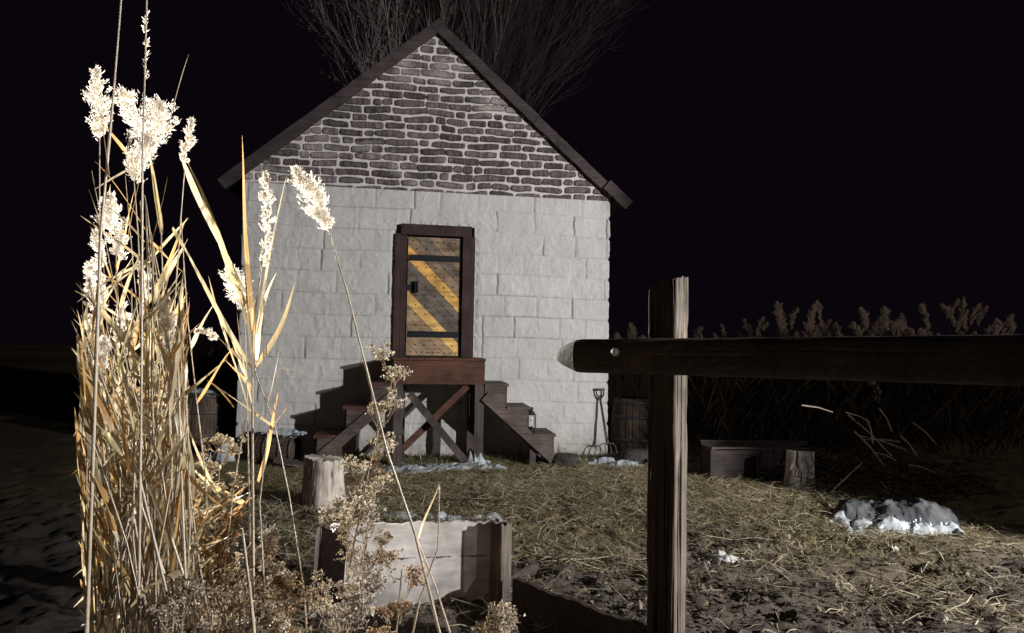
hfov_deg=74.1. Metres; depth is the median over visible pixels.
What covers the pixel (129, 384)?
reed
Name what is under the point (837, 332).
reed
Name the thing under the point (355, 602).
dried weed
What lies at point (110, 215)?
reed
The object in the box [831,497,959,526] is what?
rock pile
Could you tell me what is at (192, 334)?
reed
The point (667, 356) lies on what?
rail fence
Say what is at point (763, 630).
straw stalk
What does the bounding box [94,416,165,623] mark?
reed
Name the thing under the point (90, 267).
reed
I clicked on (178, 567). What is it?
reed
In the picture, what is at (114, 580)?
reed
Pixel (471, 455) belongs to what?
snow heap
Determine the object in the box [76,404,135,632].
reed
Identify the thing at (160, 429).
reed
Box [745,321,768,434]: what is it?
reed
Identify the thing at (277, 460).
loose board
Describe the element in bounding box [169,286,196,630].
reed
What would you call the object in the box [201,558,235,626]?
reed
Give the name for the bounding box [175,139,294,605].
reed
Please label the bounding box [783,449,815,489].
tree stump
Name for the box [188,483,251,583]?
reed
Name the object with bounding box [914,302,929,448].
reed
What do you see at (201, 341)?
reed
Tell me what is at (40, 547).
ground
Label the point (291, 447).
barrel
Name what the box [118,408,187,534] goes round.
reed
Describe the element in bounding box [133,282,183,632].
reed
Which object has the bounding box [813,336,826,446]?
reed
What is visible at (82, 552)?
reed
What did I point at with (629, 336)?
reed
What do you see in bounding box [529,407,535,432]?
lantern
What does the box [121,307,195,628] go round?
reed
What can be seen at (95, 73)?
reed
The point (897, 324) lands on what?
reed
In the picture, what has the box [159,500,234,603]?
reed
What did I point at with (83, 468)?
reed
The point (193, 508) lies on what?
reed
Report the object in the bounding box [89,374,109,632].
reed
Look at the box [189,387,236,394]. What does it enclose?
snow heap
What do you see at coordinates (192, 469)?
reed
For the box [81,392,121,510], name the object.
reed
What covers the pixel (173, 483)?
reed
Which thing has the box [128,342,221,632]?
reed
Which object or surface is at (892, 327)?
reed
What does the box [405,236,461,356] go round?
door
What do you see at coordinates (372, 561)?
dried weed
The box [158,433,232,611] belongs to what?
dried weed
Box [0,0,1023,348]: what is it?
sky
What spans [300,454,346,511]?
tree stump
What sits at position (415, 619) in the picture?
reed
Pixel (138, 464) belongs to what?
reed
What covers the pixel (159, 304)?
reed
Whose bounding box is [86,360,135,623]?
reed
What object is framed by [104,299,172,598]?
reed
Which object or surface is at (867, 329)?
reed
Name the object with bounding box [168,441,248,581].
reed
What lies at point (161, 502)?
reed
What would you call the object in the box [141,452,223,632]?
reed
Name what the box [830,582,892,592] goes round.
straw stalk
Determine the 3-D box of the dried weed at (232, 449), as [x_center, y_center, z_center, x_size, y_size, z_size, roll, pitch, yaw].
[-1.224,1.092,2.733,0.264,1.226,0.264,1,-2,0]
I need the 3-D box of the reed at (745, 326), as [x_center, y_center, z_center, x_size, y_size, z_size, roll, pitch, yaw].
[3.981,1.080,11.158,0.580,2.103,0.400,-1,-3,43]
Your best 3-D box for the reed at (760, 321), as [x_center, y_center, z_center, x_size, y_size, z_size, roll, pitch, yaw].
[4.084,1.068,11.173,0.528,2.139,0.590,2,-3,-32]
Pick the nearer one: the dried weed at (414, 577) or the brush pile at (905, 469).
the dried weed at (414, 577)
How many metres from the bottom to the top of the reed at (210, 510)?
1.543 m
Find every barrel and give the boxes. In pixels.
[187,390,232,453]
[251,434,301,463]
[611,396,647,454]
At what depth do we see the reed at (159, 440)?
1.94 m
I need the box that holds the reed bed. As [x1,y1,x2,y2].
[686,320,1023,460]
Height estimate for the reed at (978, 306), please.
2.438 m
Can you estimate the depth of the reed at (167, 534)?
1.98 m
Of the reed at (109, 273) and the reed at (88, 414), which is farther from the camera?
the reed at (109, 273)
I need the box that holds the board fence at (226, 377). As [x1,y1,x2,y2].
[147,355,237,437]
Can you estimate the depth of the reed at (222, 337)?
11.73 m
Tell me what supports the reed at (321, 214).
on the ground at (40, 547)
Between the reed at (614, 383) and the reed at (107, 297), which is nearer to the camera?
the reed at (107, 297)
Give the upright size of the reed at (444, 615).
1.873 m
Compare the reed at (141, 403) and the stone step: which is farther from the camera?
the stone step
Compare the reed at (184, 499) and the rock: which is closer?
the reed at (184, 499)
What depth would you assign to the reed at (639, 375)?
12.57 m
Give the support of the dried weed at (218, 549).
on the ground at (40, 547)
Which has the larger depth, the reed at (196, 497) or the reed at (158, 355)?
the reed at (158, 355)
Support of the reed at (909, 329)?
on the ground at (40, 547)
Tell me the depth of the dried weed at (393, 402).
2.17 m
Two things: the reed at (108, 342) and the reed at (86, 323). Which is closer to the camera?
the reed at (86, 323)
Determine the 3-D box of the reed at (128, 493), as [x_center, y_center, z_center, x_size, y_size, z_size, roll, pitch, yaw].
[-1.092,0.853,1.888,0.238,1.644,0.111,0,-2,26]
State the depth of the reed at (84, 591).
2.26 m
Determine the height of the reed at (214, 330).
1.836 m
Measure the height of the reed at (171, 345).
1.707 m
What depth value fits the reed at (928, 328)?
11.81 m
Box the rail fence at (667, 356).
[556,276,1023,632]
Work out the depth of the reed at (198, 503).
2.36 m
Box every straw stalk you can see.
[539,555,646,561]
[698,535,795,541]
[727,559,771,566]
[759,628,796,632]
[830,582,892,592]
[862,590,915,598]
[895,561,931,586]
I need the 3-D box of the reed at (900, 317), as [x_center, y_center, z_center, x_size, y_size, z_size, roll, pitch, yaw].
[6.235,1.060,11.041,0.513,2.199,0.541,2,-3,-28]
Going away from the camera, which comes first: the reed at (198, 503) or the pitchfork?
the reed at (198, 503)
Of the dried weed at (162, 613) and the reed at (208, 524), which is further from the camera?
the reed at (208, 524)
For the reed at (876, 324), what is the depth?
11.89 m
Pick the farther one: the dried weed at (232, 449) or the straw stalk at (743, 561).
the straw stalk at (743, 561)
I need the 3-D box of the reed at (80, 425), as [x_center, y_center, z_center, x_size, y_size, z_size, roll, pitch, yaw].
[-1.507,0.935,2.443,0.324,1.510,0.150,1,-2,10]
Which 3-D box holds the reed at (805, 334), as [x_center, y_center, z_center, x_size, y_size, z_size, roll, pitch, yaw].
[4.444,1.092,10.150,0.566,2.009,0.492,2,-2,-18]
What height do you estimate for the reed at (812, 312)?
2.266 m
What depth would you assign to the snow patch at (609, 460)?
9.07 m
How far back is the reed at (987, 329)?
12.83 m
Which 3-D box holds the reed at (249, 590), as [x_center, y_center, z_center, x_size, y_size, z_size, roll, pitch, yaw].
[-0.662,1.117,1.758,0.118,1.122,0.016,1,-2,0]
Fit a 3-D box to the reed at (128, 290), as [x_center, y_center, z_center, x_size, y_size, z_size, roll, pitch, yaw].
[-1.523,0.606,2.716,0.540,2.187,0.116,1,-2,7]
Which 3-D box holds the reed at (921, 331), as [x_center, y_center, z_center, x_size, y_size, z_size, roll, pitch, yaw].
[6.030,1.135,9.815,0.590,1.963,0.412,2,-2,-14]
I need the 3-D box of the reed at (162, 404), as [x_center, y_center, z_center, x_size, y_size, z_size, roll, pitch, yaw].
[-1.529,0.731,2.939,0.781,1.955,0.110,1,-2,3]
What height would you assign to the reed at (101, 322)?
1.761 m
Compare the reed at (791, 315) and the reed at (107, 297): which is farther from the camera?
the reed at (791, 315)
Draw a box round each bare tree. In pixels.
[286,0,548,88]
[373,0,654,118]
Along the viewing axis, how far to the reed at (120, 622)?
2.06 m
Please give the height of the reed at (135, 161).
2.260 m
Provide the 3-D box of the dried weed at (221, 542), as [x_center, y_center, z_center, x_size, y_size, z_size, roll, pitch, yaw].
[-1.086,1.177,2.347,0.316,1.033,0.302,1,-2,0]
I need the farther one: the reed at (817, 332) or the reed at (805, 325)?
the reed at (817, 332)
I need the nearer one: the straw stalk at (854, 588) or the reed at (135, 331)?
the reed at (135, 331)
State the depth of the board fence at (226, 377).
10.97 m
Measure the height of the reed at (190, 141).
2.349 m
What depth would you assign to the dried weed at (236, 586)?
1.89 m
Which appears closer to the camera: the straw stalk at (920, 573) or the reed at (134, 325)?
the reed at (134, 325)
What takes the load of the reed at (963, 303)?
on the ground at (40, 547)
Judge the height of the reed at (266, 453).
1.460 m
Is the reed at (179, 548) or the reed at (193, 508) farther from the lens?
the reed at (193, 508)
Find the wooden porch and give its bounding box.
[313,356,555,465]
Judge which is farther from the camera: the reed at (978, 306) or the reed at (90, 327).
the reed at (978, 306)
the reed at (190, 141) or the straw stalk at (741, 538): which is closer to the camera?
the reed at (190, 141)
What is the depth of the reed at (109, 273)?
2.65 m
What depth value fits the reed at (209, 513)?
2.58 m
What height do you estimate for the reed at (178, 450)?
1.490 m
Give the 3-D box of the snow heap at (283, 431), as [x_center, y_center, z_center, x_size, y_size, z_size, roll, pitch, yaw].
[-2.949,1.485,8.769,0.524,0.117,0.339,1,-2,0]
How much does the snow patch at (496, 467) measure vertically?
0.068 m
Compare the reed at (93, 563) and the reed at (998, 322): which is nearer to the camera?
the reed at (93, 563)
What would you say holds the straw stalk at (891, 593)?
on the ground at (40, 547)
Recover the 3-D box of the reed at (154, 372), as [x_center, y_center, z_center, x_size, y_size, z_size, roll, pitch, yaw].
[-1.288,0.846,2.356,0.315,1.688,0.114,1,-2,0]
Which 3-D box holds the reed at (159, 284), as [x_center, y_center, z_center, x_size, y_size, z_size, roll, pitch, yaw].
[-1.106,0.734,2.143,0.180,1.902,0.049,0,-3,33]
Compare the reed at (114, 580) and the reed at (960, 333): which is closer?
the reed at (114, 580)
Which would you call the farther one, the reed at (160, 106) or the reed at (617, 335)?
the reed at (617, 335)
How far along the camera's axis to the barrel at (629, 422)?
9.80 m
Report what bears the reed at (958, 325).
on the ground at (40, 547)
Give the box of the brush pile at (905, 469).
[775,405,1012,504]
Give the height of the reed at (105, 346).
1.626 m
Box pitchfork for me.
[595,388,617,457]
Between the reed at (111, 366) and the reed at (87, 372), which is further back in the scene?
the reed at (111, 366)
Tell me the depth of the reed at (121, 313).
2.55 m
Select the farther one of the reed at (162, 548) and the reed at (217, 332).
the reed at (217, 332)
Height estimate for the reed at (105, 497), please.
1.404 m
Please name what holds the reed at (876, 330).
on the ground at (40, 547)
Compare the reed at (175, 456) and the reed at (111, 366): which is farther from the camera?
the reed at (111, 366)
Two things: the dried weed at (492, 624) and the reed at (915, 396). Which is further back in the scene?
the reed at (915, 396)
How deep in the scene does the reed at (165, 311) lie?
2.06 m
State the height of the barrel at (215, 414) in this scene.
0.870 m
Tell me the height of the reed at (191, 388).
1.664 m
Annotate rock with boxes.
[620,448,647,464]
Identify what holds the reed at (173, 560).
on the ground at (40, 547)
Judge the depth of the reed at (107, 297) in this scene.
2.40 m
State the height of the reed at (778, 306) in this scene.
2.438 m
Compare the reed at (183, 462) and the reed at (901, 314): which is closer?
the reed at (183, 462)
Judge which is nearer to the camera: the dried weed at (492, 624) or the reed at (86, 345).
the dried weed at (492, 624)
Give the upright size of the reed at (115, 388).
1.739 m
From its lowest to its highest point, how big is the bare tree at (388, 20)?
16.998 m
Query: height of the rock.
0.230 m
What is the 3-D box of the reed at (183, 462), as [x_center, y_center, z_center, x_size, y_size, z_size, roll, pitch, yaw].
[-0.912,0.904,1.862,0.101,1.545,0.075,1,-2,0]
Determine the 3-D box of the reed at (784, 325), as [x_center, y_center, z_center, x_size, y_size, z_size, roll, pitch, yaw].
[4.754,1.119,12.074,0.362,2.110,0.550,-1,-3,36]
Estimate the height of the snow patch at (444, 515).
0.110 m
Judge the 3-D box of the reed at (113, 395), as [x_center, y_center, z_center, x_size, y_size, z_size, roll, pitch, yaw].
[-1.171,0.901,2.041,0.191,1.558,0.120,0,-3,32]
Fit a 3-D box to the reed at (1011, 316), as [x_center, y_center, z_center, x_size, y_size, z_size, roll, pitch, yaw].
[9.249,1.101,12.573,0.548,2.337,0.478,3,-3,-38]
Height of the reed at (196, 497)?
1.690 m
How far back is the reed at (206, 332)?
2.28 m
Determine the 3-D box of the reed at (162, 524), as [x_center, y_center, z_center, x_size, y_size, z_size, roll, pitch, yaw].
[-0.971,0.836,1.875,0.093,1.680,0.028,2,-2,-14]
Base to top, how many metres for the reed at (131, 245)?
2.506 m
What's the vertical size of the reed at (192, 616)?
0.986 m
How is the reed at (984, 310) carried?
on the ground at (40, 547)
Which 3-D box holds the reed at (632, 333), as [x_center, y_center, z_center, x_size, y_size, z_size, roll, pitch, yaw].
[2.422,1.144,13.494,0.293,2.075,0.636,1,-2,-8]
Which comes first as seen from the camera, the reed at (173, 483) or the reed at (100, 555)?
the reed at (173, 483)
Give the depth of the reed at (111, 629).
2.30 m
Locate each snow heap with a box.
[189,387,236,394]
[206,438,242,461]
[261,427,306,437]
[465,448,490,463]
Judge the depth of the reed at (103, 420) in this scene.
2.59 m
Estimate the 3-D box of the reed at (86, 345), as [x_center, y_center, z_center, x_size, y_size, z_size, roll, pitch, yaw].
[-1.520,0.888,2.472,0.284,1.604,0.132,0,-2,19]
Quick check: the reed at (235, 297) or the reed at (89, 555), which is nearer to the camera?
the reed at (89, 555)
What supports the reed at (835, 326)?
on the ground at (40, 547)
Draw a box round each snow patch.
[345,462,489,475]
[383,511,503,520]
[488,464,505,469]
[585,457,642,468]
[830,510,963,537]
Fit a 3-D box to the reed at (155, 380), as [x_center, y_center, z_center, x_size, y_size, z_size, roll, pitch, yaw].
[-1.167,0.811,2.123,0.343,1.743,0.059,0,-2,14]
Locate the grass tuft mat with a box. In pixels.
[235,449,620,465]
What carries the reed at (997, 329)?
on the ground at (40, 547)
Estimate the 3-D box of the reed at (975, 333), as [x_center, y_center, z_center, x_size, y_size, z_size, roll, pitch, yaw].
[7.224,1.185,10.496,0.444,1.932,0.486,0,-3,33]
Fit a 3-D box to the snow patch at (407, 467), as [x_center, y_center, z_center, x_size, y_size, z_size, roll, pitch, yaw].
[-1.385,1.893,8.546,2.547,0.111,1.028,1,-2,0]
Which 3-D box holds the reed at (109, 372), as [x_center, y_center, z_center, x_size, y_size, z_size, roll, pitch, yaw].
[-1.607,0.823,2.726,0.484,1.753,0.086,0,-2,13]
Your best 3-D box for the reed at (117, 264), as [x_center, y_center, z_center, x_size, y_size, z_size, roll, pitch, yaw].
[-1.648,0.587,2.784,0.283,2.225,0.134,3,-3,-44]
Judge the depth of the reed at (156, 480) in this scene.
1.93 m
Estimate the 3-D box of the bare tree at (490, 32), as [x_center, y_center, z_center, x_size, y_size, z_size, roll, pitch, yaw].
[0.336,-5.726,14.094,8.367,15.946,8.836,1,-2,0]
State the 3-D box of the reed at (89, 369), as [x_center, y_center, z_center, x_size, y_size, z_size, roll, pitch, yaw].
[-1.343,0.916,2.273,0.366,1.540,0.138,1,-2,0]
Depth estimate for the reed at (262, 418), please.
2.13 m
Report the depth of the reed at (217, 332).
11.58 m
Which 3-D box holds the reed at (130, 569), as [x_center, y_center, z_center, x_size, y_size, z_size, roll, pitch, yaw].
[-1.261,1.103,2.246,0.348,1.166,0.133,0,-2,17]
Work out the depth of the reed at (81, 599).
2.91 m
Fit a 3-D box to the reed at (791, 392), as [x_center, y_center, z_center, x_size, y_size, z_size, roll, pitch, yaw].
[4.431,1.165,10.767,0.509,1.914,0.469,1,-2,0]
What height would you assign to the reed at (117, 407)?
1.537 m
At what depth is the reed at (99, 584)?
2.05 m
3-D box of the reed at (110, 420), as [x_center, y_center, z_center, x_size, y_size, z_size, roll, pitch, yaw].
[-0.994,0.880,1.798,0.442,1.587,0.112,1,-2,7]
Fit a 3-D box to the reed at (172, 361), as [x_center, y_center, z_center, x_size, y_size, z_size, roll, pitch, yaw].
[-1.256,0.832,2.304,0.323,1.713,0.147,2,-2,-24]
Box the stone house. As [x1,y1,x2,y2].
[217,19,632,458]
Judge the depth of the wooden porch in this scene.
8.83 m
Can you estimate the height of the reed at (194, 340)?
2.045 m
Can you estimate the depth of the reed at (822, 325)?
11.39 m
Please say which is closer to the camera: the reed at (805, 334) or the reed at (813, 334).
the reed at (813, 334)
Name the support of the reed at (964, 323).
on the ground at (40, 547)
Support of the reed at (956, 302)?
on the ground at (40, 547)
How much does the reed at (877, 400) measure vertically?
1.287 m
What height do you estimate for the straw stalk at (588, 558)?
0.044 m
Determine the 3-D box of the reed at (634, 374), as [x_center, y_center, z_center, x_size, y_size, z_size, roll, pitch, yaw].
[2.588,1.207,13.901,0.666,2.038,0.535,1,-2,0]
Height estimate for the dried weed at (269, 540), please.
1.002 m
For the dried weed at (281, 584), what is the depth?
2.08 m
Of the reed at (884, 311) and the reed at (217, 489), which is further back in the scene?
the reed at (884, 311)
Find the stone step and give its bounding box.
[552,452,578,466]
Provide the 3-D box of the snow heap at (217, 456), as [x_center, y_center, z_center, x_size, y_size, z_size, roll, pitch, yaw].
[-3.730,1.734,8.844,0.401,0.325,0.366,1,-2,0]
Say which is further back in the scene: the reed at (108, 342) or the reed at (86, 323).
the reed at (108, 342)
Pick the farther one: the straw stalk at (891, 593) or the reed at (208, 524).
the straw stalk at (891, 593)
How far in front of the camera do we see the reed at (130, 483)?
1.97 m
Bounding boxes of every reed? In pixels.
[72,276,111,624]
[73,283,182,632]
[73,523,103,632]
[74,228,158,504]
[74,256,153,533]
[74,307,136,521]
[74,406,91,632]
[75,193,133,461]
[75,473,119,609]
[76,169,178,590]
[76,285,151,632]
[76,337,182,632]
[76,346,124,632]
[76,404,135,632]
[77,310,114,488]
[77,359,134,611]
[77,417,147,632]
[77,445,143,632]
[78,365,202,632]
[78,386,119,614]
[78,394,144,632]
[78,443,99,632]
[79,198,188,384]
[79,348,177,632]
[79,491,98,632]
[80,342,118,624]
[80,576,92,632]
[81,214,192,613]
[81,250,164,598]
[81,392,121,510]
[81,498,94,632]
[82,65,113,611]
[82,302,108,352]
[82,364,116,632]
[83,261,228,628]
[83,263,137,604]
[84,0,121,632]
[85,336,143,592]
[85,347,149,615]
[86,329,142,632]
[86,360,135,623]
[88,262,161,632]
[88,358,182,632]
[89,335,177,632]
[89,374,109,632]
[90,190,144,632]
[90,315,165,583]
[90,355,153,632]
[90,446,117,630]
[92,309,127,485]
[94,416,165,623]
[96,399,165,632]
[97,315,159,527]
[98,220,185,632]
[98,365,184,632]
[99,362,139,617]
[101,201,180,632]
[102,316,173,632]
[103,84,148,632]
[103,260,144,628]
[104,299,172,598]
[106,261,164,422]
[108,175,189,630]
[109,301,163,420]
[109,349,187,602]
[110,303,183,607]
[110,447,174,632]
[110,482,147,626]
[111,0,150,632]
[111,260,163,618]
[111,298,189,542]
[112,308,192,619]
[113,322,159,489]
[114,369,150,609]
[117,422,177,625]
[117,476,198,632]
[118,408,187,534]
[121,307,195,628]
[121,386,224,601]
[123,132,166,621]
[124,311,187,545]
[125,149,147,438]
[125,289,185,602]
[127,323,233,632]
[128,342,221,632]
[130,354,169,632]
[130,362,220,571]
[131,327,176,623]
[131,364,203,589]
[131,436,225,632]
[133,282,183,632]
[135,312,188,463]
[136,480,211,632]
[136,488,191,615]
[137,269,177,601]
[139,60,186,588]
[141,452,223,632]
[142,384,181,605]
[142,387,188,626]
[143,248,186,632]
[143,304,212,632]
[143,480,218,627]
[144,430,192,632]
[147,318,188,632]
[148,380,188,632]
[150,232,207,632]
[151,246,187,632]
[153,341,221,591]
[155,297,223,595]
[156,297,174,631]
[157,310,186,563]
[158,493,223,566]
[159,117,245,532]
[159,426,186,571]
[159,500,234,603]
[161,478,254,600]
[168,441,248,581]
[168,455,228,629]
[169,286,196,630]
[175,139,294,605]
[175,268,186,631]
[175,334,187,625]
[177,366,188,632]
[179,427,251,618]
[181,219,233,629]
[181,365,244,612]
[182,543,250,632]
[185,329,196,353]
[188,329,207,355]
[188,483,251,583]
[194,326,250,632]
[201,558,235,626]
[203,327,220,355]
[211,342,227,356]
[212,326,218,352]
[212,328,221,349]
[215,335,230,355]
[218,264,254,632]
[219,329,226,356]
[222,339,307,631]
[241,528,255,632]
[257,391,288,631]
[287,165,440,632]
[412,486,439,632]
[418,484,450,632]
[608,337,620,408]
[610,332,632,405]
[622,325,635,395]
[626,328,647,396]
[627,322,642,395]
[634,335,644,395]
[693,326,703,405]
[719,323,737,434]
[741,319,762,418]
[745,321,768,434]
[753,316,767,439]
[773,301,785,410]
[774,308,802,442]
[776,307,805,440]
[778,322,788,417]
[785,324,822,446]
[785,331,801,442]
[792,304,821,442]
[794,300,829,440]
[799,321,813,442]
[806,321,827,416]
[811,332,855,462]
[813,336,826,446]
[817,322,830,444]
[819,319,831,449]
[821,327,842,449]
[830,322,841,406]
[848,307,881,453]
[848,321,874,453]
[858,308,894,456]
[860,381,887,461]
[866,328,878,449]
[868,320,880,432]
[869,306,905,442]
[877,316,889,335]
[879,319,912,458]
[885,318,903,417]
[888,316,906,448]
[899,313,906,331]
[902,327,927,453]
[904,327,931,456]
[905,326,921,447]
[910,323,937,441]
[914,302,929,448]
[933,298,960,424]
[938,309,974,451]
[939,304,972,449]
[952,297,967,331]
[955,331,978,439]
[957,303,982,446]
[959,312,968,330]
[969,306,989,436]
[971,331,986,440]
[983,324,993,334]
[987,331,1007,464]
[989,325,1020,459]
[993,318,1007,453]
[1001,317,1022,444]
[1006,314,1014,331]
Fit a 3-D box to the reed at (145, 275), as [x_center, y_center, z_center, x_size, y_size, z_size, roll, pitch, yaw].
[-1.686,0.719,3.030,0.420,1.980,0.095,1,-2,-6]
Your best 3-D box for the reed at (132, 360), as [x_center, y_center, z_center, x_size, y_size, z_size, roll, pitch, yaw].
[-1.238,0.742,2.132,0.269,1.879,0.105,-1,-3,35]
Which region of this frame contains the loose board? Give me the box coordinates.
[273,457,303,467]
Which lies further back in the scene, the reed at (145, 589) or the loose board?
the loose board
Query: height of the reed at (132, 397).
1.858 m
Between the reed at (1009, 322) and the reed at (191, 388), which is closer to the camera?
the reed at (191, 388)
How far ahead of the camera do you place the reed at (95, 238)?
2.48 m
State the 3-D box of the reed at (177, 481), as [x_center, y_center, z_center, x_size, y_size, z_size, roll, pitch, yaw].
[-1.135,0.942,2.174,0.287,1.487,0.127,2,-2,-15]
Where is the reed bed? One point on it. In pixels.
(725, 405)
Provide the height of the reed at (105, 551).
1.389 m
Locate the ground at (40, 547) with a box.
[0,345,1023,632]
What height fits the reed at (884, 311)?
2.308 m
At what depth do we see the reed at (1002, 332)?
9.65 m
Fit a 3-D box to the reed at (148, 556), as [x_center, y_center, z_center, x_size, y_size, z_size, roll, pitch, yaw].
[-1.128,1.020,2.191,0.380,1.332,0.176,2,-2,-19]
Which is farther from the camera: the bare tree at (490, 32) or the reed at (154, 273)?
the bare tree at (490, 32)
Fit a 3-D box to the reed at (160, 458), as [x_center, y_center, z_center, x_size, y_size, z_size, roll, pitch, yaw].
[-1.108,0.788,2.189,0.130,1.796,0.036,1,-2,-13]
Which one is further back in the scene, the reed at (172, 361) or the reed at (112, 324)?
the reed at (172, 361)
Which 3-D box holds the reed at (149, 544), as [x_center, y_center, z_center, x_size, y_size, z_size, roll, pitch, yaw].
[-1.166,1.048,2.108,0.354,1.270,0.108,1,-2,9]
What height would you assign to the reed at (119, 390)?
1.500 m
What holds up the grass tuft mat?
on the ground at (40, 547)
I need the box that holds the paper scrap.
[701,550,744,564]
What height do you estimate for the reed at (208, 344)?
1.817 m
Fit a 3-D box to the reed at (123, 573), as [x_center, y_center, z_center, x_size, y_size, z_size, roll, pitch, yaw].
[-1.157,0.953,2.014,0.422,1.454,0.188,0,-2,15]
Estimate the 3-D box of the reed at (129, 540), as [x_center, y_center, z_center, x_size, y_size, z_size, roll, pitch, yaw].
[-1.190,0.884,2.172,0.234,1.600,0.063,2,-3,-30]
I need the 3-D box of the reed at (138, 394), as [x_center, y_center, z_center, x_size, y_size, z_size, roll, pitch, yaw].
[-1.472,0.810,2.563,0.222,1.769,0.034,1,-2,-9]
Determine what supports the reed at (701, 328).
on the ground at (40, 547)
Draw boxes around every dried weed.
[138,571,218,632]
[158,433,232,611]
[159,508,242,632]
[187,434,248,631]
[190,498,259,632]
[199,566,288,632]
[222,545,321,632]
[255,523,296,632]
[300,341,412,632]
[304,570,395,632]
[305,491,403,632]
[318,433,400,632]
[332,486,364,628]
[367,546,427,632]
[472,600,525,632]
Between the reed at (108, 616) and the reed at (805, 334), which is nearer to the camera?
the reed at (108, 616)
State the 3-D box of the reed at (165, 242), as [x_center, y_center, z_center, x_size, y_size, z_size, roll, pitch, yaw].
[-1.559,0.526,2.882,0.457,2.359,0.152,1,-2,0]
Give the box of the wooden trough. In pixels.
[699,440,824,478]
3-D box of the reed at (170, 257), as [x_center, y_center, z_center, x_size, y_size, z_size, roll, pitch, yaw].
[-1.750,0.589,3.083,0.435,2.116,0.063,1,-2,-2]
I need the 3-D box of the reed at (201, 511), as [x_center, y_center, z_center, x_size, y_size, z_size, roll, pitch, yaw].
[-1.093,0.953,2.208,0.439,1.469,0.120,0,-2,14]
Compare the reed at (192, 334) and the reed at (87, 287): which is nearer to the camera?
the reed at (87, 287)
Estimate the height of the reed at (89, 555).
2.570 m
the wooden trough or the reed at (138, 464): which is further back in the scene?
the wooden trough
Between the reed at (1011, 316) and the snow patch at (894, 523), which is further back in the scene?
the reed at (1011, 316)
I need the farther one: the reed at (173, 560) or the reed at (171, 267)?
the reed at (171, 267)
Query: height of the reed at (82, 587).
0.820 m
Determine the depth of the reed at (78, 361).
2.06 m
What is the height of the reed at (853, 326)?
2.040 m
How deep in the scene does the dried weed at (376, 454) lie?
2.46 m
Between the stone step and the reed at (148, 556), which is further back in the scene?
the stone step
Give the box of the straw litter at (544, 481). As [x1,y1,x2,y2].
[84,456,1023,632]
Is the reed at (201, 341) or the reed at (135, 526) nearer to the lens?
the reed at (135, 526)
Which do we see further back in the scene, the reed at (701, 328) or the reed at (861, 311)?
the reed at (701, 328)
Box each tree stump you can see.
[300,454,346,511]
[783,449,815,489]
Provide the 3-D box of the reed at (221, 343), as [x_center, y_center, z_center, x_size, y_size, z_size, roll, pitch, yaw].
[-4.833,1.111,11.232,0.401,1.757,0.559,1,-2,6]
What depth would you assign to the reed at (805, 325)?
10.63 m
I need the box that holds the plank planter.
[311,519,646,632]
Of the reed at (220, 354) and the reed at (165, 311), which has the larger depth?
the reed at (220, 354)
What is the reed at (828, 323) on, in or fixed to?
on the ground at (40, 547)
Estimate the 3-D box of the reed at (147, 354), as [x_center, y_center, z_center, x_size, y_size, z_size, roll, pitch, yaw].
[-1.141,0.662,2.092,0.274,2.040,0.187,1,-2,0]
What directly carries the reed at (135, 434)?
on the ground at (40, 547)
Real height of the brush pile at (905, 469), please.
1.175 m
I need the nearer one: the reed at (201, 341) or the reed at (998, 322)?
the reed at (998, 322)
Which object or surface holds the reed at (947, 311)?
on the ground at (40, 547)
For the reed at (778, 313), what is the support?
on the ground at (40, 547)
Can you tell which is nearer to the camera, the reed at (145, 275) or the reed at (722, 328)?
the reed at (145, 275)
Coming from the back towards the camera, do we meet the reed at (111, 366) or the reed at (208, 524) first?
the reed at (111, 366)
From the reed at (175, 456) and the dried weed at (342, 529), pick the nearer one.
the reed at (175, 456)
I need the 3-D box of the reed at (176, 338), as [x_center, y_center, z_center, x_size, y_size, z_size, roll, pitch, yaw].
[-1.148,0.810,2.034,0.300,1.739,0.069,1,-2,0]
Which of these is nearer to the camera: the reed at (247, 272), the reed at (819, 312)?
the reed at (247, 272)
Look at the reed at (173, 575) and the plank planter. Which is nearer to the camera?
the reed at (173, 575)
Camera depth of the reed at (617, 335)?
12.49 m

